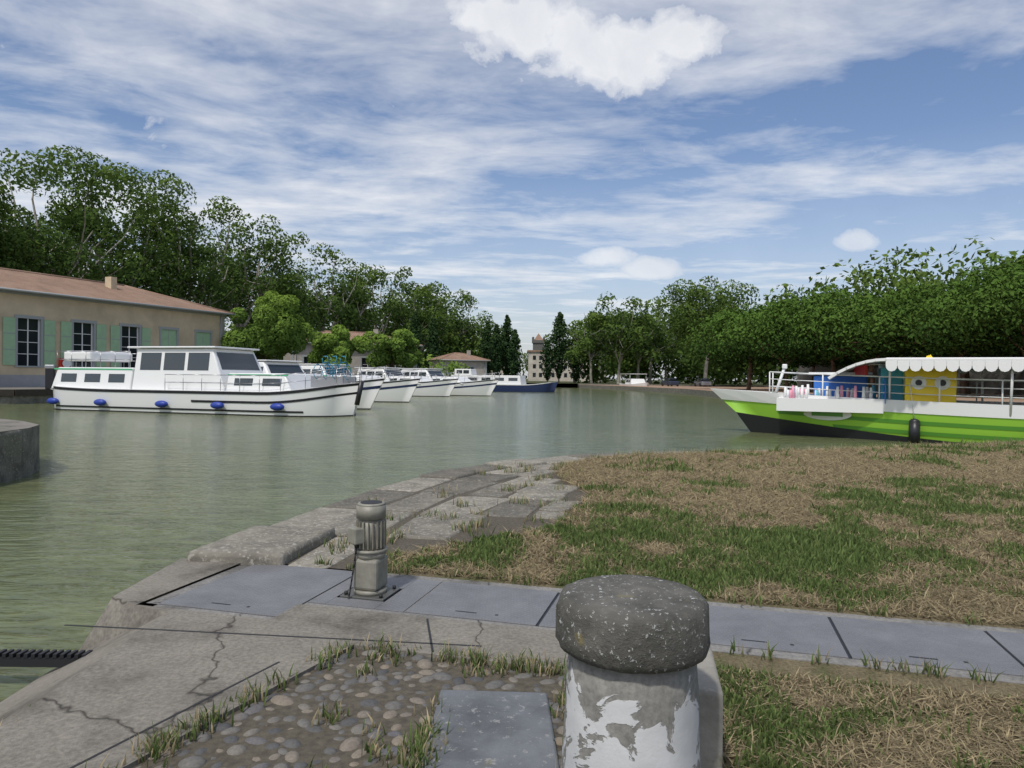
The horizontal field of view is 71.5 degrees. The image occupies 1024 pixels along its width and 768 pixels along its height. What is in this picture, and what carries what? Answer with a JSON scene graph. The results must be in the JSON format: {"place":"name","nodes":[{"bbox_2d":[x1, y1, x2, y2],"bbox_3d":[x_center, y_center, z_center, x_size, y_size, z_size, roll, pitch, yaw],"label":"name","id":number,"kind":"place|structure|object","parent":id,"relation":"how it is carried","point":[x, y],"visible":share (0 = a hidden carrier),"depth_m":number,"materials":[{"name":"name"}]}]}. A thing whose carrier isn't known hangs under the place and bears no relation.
{"place":"outdoors","nodes":[
{"label":"outdoors","id":0,"kind":"place"},
{"bbox_2d":[0,267,234,386],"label":"building","id":1,"kind":"structure","parent":0,"point":[44,318],"depth_m":50.74,"materials":[{"name":"paint"}]},
{"bbox_2d":[0,145,474,363],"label":"trees","id":2,"kind":"object","parent":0,"point":[17,246],"depth_m":87.80,"materials":[{"name":"green plant"}]},
{"bbox_2d":[220,290,469,376],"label":"trees","id":3,"kind":"object","parent":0,"point":[274,312],"depth_m":65.81,"materials":[{"name":"green plant"}]},
{"bbox_2d":[283,329,422,374],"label":"quay warehouse","id":4,"kind":"structure","parent":0,"point":[358,359],"depth_m":85.98,"materials":[{"name":"stone"}]},
{"bbox_2d":[241,461,587,569],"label":"paving joints","id":5,"kind":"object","parent":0,"point":[499,523],"depth_m":6.72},
{"bbox_2d":[426,350,490,375],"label":"house","id":6,"kind":"structure","parent":0,"point":[479,364],"depth_m":127.67,"materials":[{"name":"paint"}]},
{"bbox_2d":[0,383,936,701],"bbox_3d":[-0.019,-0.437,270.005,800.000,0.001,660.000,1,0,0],"label":"water","id":7,"kind":"structure","parent":0,"point":[98,509],"depth_m":14.43,"materials":[{"name":"green liquid"}]},
{"bbox_2d":[47,346,363,416],"bbox_3d":[-14.425,0.098,33.742,16.517,3.640,4.494,1,0,17],"label":"boat","id":8,"kind":"object","parent":7,"relation":"on","point":[215,380],"visible":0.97,"depth_m":32.09,"materials":[{"name":"white plastic"}]},
{"bbox_2d":[58,358,70,367],"bbox_3d":[-30.640,-1.402,48.778,0.429,0.700,0.700,1,1,24],"label":"lifebuoy box","id":9,"kind":"object","parent":8,"relation":"on","point":[63,363],"visible":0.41,"depth_m":48.54,"materials":[{"name":"red"}]},
{"bbox_2d":[258,360,385,408],"bbox_3d":[-12.436,0.242,40.574,13.031,3.185,4.026,1,1,28],"label":"boat","id":10,"kind":"object","parent":7,"relation":"on","point":[371,388],"visible":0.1,"depth_m":37.99,"materials":[{"name":"white plastic"}]},
{"bbox_2d":[299,364,421,401],"bbox_3d":[-12.206,0.154,51.795,13.531,3.185,4.026,1,1,28],"label":"boat","id":11,"kind":"object","parent":7,"relation":"on","point":[397,391],"visible":0.22,"depth_m":49.00,"materials":[{"name":"white plastic"}]},
{"bbox_2d":[354,367,458,396],"bbox_3d":[-10.635,0.045,67.373,13.031,3.185,4.026,1,1,27],"label":"boat","id":12,"kind":"object","parent":7,"relation":"on","point":[426,386],"visible":0.34,"depth_m":64.83,"materials":[{"name":"white plastic"}]},
{"bbox_2d":[402,368,499,395],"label":"boat","id":13,"kind":"object","parent":7,"relation":"on","point":[464,386],"visible":0.35,"depth_m":68.71,"materials":[{"name":"white plastic"}]},
{"bbox_2d":[451,369,557,391],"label":"boat","id":14,"kind":"object","parent":7,"relation":"in","point":[507,383],"visible":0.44,"depth_m":91.15,"materials":[{"name":"blue plastic"}]},
{"bbox_2d":[619,374,648,385],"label":"day boat","id":15,"kind":"object","parent":7,"relation":"on","point":[635,382],"visible":0.47,"depth_m":125.89,"materials":[{"name":"white plastic"}]},
{"bbox_2d":[710,355,1023,443],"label":"tour boat","id":16,"kind":"object","parent":7,"relation":"on","point":[914,401],"visible":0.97,"depth_m":21.27,"materials":[{"name":"green"}]},
{"bbox_2d":[0,379,1023,604],"bbox_3d":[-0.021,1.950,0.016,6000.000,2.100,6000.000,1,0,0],"label":"bank","id":17,"kind":"structure","parent":0,"point":[31,430],"depth_m":51.02,"materials":[{"name":"grey stone"}]},
{"bbox_2d":[0,421,39,480],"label":"stone quay wall","id":18,"kind":"structure","parent":17,"relation":"on","point":[14,444],"depth_m":11.61,"materials":[{"name":"stone"}]},
{"bbox_2d":[0,389,52,395],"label":"quay wall","id":19,"kind":"structure","parent":17,"relation":"on","point":[20,392],"depth_m":40.16,"materials":[{"name":"grey stone"}]},
{"bbox_2d":[45,365,55,388],"bbox_3d":[-27.001,-0.416,41.598,0.500,1.425,0.500,0,0,-20],"label":"quay service pedestal","id":20,"kind":"object","parent":17,"relation":"on","point":[50,372],"visible":0.77,"depth_m":41.39,"materials":[{"name":"black metal"}]},
{"bbox_2d":[0,559,567,767],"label":"concrete apron","id":21,"kind":"object","parent":17,"relation":"on","point":[115,686],"visible":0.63,"depth_m":3.47,"materials":[{"name":"grey concrete"}]},
{"bbox_2d":[0,649,92,667],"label":"gear rack","id":22,"kind":"object","parent":21,"relation":"attached to","point":[34,658],"visible":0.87,"depth_m":3.93,"materials":[{"name":"black metal"}]},
{"bbox_2d":[64,619,481,767],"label":"concrete joints","id":23,"kind":"object","parent":21,"relation":"on","point":[154,725],"visible":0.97,"depth_m":3.67,"materials":[{"name":"grey concrete"}]},
{"bbox_2d":[421,690,559,767],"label":"flagstone","id":24,"kind":"object","parent":17,"relation":"on","point":[496,729],"visible":1,"depth_m":2.76,"materials":[{"name":"grey stone"}]},
{"bbox_2d":[188,442,997,567],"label":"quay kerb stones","id":25,"kind":"object","parent":17,"relation":"on","point":[284,542],"visible":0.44,"depth_m":7.26,"materials":[{"name":"grey stone"}]},
{"bbox_2d":[225,235,1023,385],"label":"trees","id":26,"kind":"object","parent":17,"relation":"on","point":[682,366],"visible":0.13,"depth_m":158.63,"materials":[{"name":"green plant"}]},
{"bbox_2d":[661,378,678,385],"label":"dark parked car","id":27,"kind":"object","parent":17,"relation":"on","point":[670,381],"visible":0.94,"depth_m":124.67,"materials":[{"name":"blue paint"}]},
{"bbox_2d":[694,378,711,386],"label":"car","id":28,"kind":"object","parent":17,"relation":"on","point":[700,382],"visible":0.98,"depth_m":123.66,"materials":[{"name":"grey paint"}]},
{"bbox_2d":[697,645,722,767],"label":"upright stone slab","id":29,"kind":"object","parent":17,"relation":"on","point":[711,718],"visible":0.36,"depth_m":2.29,"materials":[{"name":"grey stone"}]},
{"bbox_2d":[680,253,1023,395],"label":"plane tree","id":30,"kind":"object","parent":17,"relation":"on","point":[961,319],"depth_m":64.39,"materials":[{"name":"green plant"}]},
{"bbox_2d":[797,362,1023,394],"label":"railing","id":31,"kind":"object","parent":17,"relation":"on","point":[999,375],"depth_m":76.10,"materials":[{"name":"grey metal"}]},
{"bbox_2d":[0,0,1023,381],"label":"sky","id":32,"kind":"structure","parent":0,"point":[538,160],"materials":[{"name":"blue"}]},
{"bbox_2d":[489,333,589,381],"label":"town buildings","id":33,"kind":"structure","parent":0,"point":[534,367],"depth_m":255.97,"materials":[{"name":"beige stone"}]},
{"bbox_2d":[146,490,1023,767],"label":"ground grass","id":34,"kind":"structure","parent":0,"point":[832,671],"depth_m":3.35,"materials":[{"name":"plant"}]},
{"bbox_2d":[133,649,566,767],"bbox_3d":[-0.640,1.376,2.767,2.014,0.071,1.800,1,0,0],"label":"cobble paving","id":35,"kind":"structure","parent":34,"relation":"on","point":[348,744],"depth_m":2.93,"materials":[{"name":"grey stone"}]},
{"bbox_2d":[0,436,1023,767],"bbox_3d":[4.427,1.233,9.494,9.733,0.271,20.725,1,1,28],"label":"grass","id":36,"kind":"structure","parent":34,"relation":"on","point":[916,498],"depth_m":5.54,"materials":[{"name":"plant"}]},
{"bbox_2d":[142,564,1023,683],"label":"paving slabs","id":37,"kind":"structure","parent":34,"relation":"on","point":[264,591],"depth_m":4.16,"materials":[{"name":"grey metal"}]},
{"bbox_2d":[340,500,399,601],"bbox_3d":[-0.913,1.064,4.554,0.300,0.612,0.302,1,0,15],"label":"bollard","id":38,"kind":"object","parent":37,"relation":"on","point":[367,539],"visible":0.99,"depth_m":4.49,"materials":[{"name":"metal"}]},
{"bbox_2d":[555,574,710,767],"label":"stone bollard","id":39,"kind":"object","parent":34,"relation":"on","point":[635,648],"visible":1,"depth_m":1.98,"materials":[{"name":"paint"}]},
{"bbox_2d":[379,258,1022,386],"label":"trees","id":40,"kind":"object","parent":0,"point":[646,322],"depth_m":146.03,"materials":[{"name":"green plant"}]}
]}

